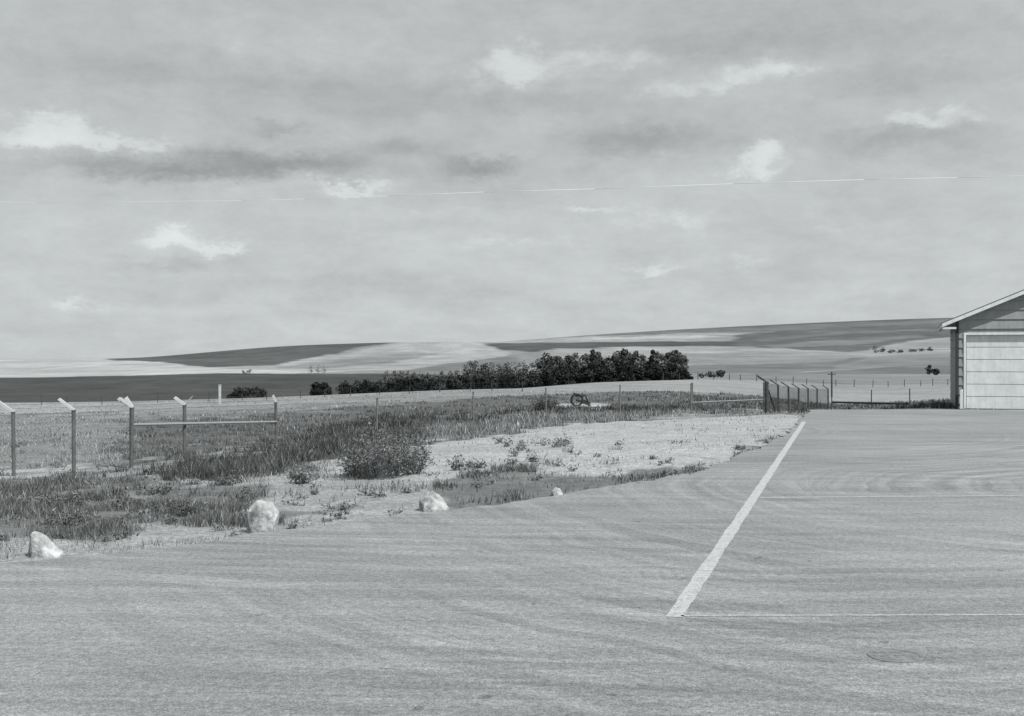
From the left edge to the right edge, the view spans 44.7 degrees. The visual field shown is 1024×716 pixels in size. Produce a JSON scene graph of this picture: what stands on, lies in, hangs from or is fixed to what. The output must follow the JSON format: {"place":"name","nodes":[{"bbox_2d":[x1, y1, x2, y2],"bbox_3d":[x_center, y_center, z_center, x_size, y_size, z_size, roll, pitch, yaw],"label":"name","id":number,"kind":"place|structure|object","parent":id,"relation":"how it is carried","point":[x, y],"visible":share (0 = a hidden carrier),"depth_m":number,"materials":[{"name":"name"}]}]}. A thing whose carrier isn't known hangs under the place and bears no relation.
{"place":"outdoors","nodes":[
{"label":"outdoors","id":0,"kind":"place"},
{"bbox_2d":[0,389,1022,559],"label":"grass","id":1,"kind":"structure","parent":0,"point":[324,442],"depth_m":43.38,"materials":[{"name":"plant"}]},
{"bbox_2d":[0,410,1023,715],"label":"asphalt pavement","id":2,"kind":"structure","parent":0,"point":[562,604],"depth_m":13.18,"materials":[{"name":"grey asphalt"}]},
{"bbox_2d":[666,421,805,616],"bbox_3d":[6.783,2.596,31.675,0.190,0.001,39.751,0,0,15],"label":"painted line","id":3,"kind":"object","parent":2,"relation":"on","point":[687,596],"visible":1,"depth_m":17.23,"materials":[{"name":"white paint"}]},
{"bbox_2d":[682,614,1023,615],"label":"painted line","id":4,"kind":"object","parent":2,"relation":"on","point":[852,615],"visible":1,"depth_m":12.55,"materials":[{"name":"paint"}]},
{"bbox_2d":[759,495,1023,497],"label":"painted line","id":5,"kind":"object","parent":2,"relation":"on","point":[891,496],"visible":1,"depth_m":23.33,"materials":[{"name":"paint"}]},
{"bbox_2d":[867,649,923,661],"bbox_3d":[3.345,2.595,10.858,0.480,0.005,0.480,0,0,0],"label":"manhole cover","id":6,"kind":"object","parent":2,"relation":"on","point":[894,655],"visible":1,"depth_m":10.85,"materials":[{"name":"metal"}]},
{"bbox_2d":[951,295,1023,408],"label":"walls","id":7,"kind":"structure","parent":2,"relation":"on","point":[988,330],"depth_m":63.54,"materials":[{"name":"paint"}]},
{"bbox_2d":[950,323,954,401],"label":"side siding","id":8,"kind":"object","parent":7,"relation":"attached to","point":[952,369],"visible":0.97,"depth_m":69.76,"materials":[{"name":"grey wood"}]},
{"bbox_2d":[955,321,958,408],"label":"corner boards","id":9,"kind":"object","parent":7,"relation":"attached to","point":[957,365],"visible":1,"depth_m":63.84,"materials":[{"name":"grey wood"}]},
{"bbox_2d":[938,291,1023,331],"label":"fascia and soffit","id":10,"kind":"structure","parent":7,"relation":"attached to","point":[950,323],"depth_m":63.17,"materials":[{"name":"white wood"}]},
{"bbox_2d":[938,289,1023,327],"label":"roof slope","id":11,"kind":"structure","parent":10,"relation":"on","point":[980,307],"depth_m":63.14,"materials":[{"name":"metal"}]},
{"bbox_2d":[959,294,1023,403],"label":"lap siding","id":12,"kind":"object","parent":7,"relation":"attached to","point":[1008,314],"visible":1,"depth_m":63.34,"materials":[{"name":"grey wood"}]},
{"bbox_2d":[967,335,1023,408],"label":"overhead doors","id":13,"kind":"structure","parent":7,"relation":"attached to","point":[983,376],"depth_m":63.44,"materials":[{"name":"paint"}]},
{"bbox_2d":[964,332,1023,408],"bbox_3d":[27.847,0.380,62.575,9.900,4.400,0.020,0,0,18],"label":"door frame","id":14,"kind":"object","parent":13,"relation":"attached to","point":[993,384],"visible":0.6,"depth_m":63.84,"materials":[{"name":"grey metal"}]},
{"bbox_2d":[0,318,1023,562],"bbox_3d":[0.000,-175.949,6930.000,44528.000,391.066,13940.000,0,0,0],"label":"ground","id":15,"kind":"structure","parent":0,"point":[798,354],"depth_m":116.78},
{"bbox_2d":[27,531,63,557],"bbox_3d":[-6.193,2.497,16.557,0.477,0.390,0.358,0,0,0],"label":"boulder","id":16,"kind":"object","parent":15,"relation":"on","point":[41,545],"visible":0.8,"depth_m":16.43,"materials":[{"name":"white stone"}]},
{"bbox_2d":[0,397,134,475],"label":"chain link fence","id":17,"kind":"object","parent":15,"relation":"on","point":[127,401],"visible":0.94,"depth_m":34.96,"materials":[{"name":"metal"}]},
{"bbox_2d":[167,492,200,516],"bbox_3d":[-5.648,2.537,21.480,0.624,0.476,0.564,0,0,-36],"label":"bush","id":18,"kind":"object","parent":15,"relation":"on","point":[187,510],"visible":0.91,"depth_m":21.43,"materials":[{"name":"grey plant"}]},
{"bbox_2d":[117,395,284,467],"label":"chain link gate","id":19,"kind":"structure","parent":15,"relation":"on","point":[184,423],"depth_m":43.06,"materials":[{"name":"metal"}]},
{"bbox_2d":[219,385,220,403],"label":"white marker post","id":20,"kind":"object","parent":15,"relation":"on","point":[219,394],"visible":0.76,"depth_m":111.90,"materials":[{"name":"paint"}]},
{"bbox_2d":[226,386,267,398],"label":"shrub","id":21,"kind":"object","parent":15,"relation":"on","point":[256,392],"visible":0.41,"depth_m":229.13,"materials":[{"name":"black plant"}]},
{"bbox_2d":[247,500,279,532],"bbox_3d":[-3.799,2.427,18.991,0.486,0.530,0.415,0,0,0],"label":"boulder","id":22,"kind":"object","parent":15,"relation":"on","point":[263,516],"visible":0.85,"depth_m":18.82,"materials":[{"name":"white stone"}]},
{"bbox_2d":[41,381,522,404],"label":"wooden post fence","id":23,"kind":"object","parent":15,"relation":"on","point":[439,388],"visible":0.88,"depth_m":119.00,"materials":[{"name":"wood"}]},
{"bbox_2d":[284,461,313,483],"bbox_3d":[-4.731,2.558,27.602,0.645,0.608,0.723,0,0,-14],"label":"bush","id":24,"kind":"object","parent":15,"relation":"on","point":[300,476],"visible":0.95,"depth_m":27.50,"materials":[{"name":"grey plant"}]},
{"bbox_2d":[307,365,326,372],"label":"distant trees","id":25,"kind":"object","parent":15,"relation":"on","point":[316,369],"visible":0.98,"depth_m":915.20,"materials":[{"name":"grey plant"}]},
{"bbox_2d":[309,381,331,395],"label":"shrub","id":26,"kind":"object","parent":15,"relation":"on","point":[316,387],"visible":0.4,"depth_m":297.98,"materials":[{"name":"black plant"}]},
{"bbox_2d":[339,383,359,393],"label":"shrub","id":27,"kind":"object","parent":15,"relation":"on","point":[353,389],"visible":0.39,"depth_m":335.80,"materials":[{"name":"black plant"}]},
{"bbox_2d":[0,434,749,541],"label":"weeds","id":28,"kind":"object","parent":15,"relation":"on","point":[69,520],"visible":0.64,"depth_m":26.07,"materials":[{"name":"grey plant"}]},
{"bbox_2d":[330,416,434,479],"bbox_3d":[-2.984,2.112,29.686,2.417,1.580,5.033,0,0,0],"label":"bush","id":29,"kind":"object","parent":15,"relation":"on","point":[376,461],"visible":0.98,"depth_m":28.41,"materials":[{"name":"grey plant"}]},
{"bbox_2d":[397,378,415,391],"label":"shrub","id":30,"kind":"object","parent":15,"relation":"on","point":[405,384],"visible":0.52,"depth_m":395.04,"materials":[{"name":"black plant"}]},
{"bbox_2d":[335,371,531,393],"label":"shrub row","id":31,"kind":"object","parent":15,"relation":"on","point":[486,380],"visible":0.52,"depth_m":416.15,"materials":[{"name":"black plant"}]},
{"bbox_2d":[419,491,448,511],"bbox_3d":[-1.357,2.497,21.642,0.518,0.388,0.452,0,0,0],"label":"boulder","id":32,"kind":"object","parent":15,"relation":"on","point":[431,501],"visible":0.87,"depth_m":21.48,"materials":[{"name":"white stone"}]},
{"bbox_2d":[382,360,535,385],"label":"tree row","id":33,"kind":"object","parent":15,"relation":"on","point":[499,371],"visible":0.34,"depth_m":593.36,"materials":[{"name":"black plant"}]},
{"bbox_2d":[278,384,691,435],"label":"chain link fence","id":34,"kind":"object","parent":15,"relation":"on","point":[619,397],"visible":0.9,"depth_m":66.24,"materials":[{"name":"metal"}]},
{"bbox_2d":[529,396,563,410],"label":"bush","id":35,"kind":"object","parent":15,"relation":"on","point":[539,404],"visible":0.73,"depth_m":82.61,"materials":[{"name":"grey plant"}]},
{"bbox_2d":[551,487,562,495],"bbox_3d":[0.861,2.570,23.762,0.236,0.209,0.202,0,0,0],"label":"boulder","id":36,"kind":"object","parent":15,"relation":"on","point":[555,491],"visible":0.6,"depth_m":23.70,"materials":[{"name":"white stone"}]},
{"bbox_2d":[570,392,590,405],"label":"horse drawn plough","id":37,"kind":"object","parent":15,"relation":"on","point":[583,401],"visible":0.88,"depth_m":91.97,"materials":[{"name":"metal"}]},
{"bbox_2d":[518,348,693,387],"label":"distant grove","id":38,"kind":"object","parent":15,"relation":"on","point":[593,367],"visible":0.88,"depth_m":362.70,"materials":[{"name":"black plant"}]},
{"bbox_2d":[699,370,725,377],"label":"distant trees","id":39,"kind":"object","parent":15,"relation":"on","point":[720,373],"visible":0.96,"depth_m":530.46,"materials":[{"name":"grey plant"}]},
{"bbox_2d":[690,382,764,413],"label":"pipe gate","id":40,"kind":"structure","parent":15,"relation":"on","point":[763,399],"depth_m":68.86,"materials":[{"name":"metal"}]},
{"bbox_2d":[757,375,775,413],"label":"corner fence post","id":41,"kind":"object","parent":15,"relation":"on","point":[767,393],"visible":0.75,"depth_m":66.54,"materials":[{"name":"grey metal"}]},
{"bbox_2d":[766,379,828,412],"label":"barbed wire fence","id":42,"kind":"object","parent":15,"relation":"on","point":[789,395],"visible":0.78,"depth_m":84.63,"materials":[{"name":"grey metal"}]},
{"bbox_2d":[663,372,949,386],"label":"wooden post fence","id":43,"kind":"object","parent":15,"relation":"on","point":[806,379],"visible":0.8,"depth_m":213.26,"materials":[{"name":"grey wood"}]},
{"bbox_2d":[828,372,835,396],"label":"wooden pole","id":44,"kind":"object","parent":15,"relation":"on","point":[831,374],"visible":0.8,"depth_m":149.93,"materials":[{"name":"grey wood"}]},
{"bbox_2d":[831,389,910,407],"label":"pipe gate","id":45,"kind":"structure","parent":15,"relation":"on","point":[871,403],"depth_m":103.95,"materials":[{"name":"grey metal"}]},
{"bbox_2d":[872,345,932,352],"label":"distant trees","id":46,"kind":"object","parent":15,"relation":"on","point":[890,351],"visible":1,"depth_m":1762.12,"materials":[{"name":"grey plant"}]},
{"bbox_2d":[925,364,939,374],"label":"distant trees","id":47,"kind":"object","parent":15,"relation":"on","point":[928,369],"visible":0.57,"depth_m":540.06,"materials":[{"name":"black plant"}]},
{"bbox_2d":[960,389,962,408],"bbox_3d":[22.972,2.100,63.591,0.140,1.000,0.140,0,0,18],"label":"bollard","id":48,"kind":"object","parent":15,"relation":"on","point":[961,398],"visible":0.98,"depth_m":63.53,"materials":[{"name":"white metal"}]},
{"bbox_2d":[0,0,1023,357],"label":"sky","id":49,"kind":"structure","parent":0,"point":[200,109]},
{"bbox_2d":[35,176,1012,202],"bbox_3d":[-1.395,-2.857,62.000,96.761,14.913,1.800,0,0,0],"label":"overhead wire","id":50,"kind":"object","parent":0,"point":[627,187],"visible":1,"depth_m":61.99,"materials":[{"name":"metal"}]}
]}

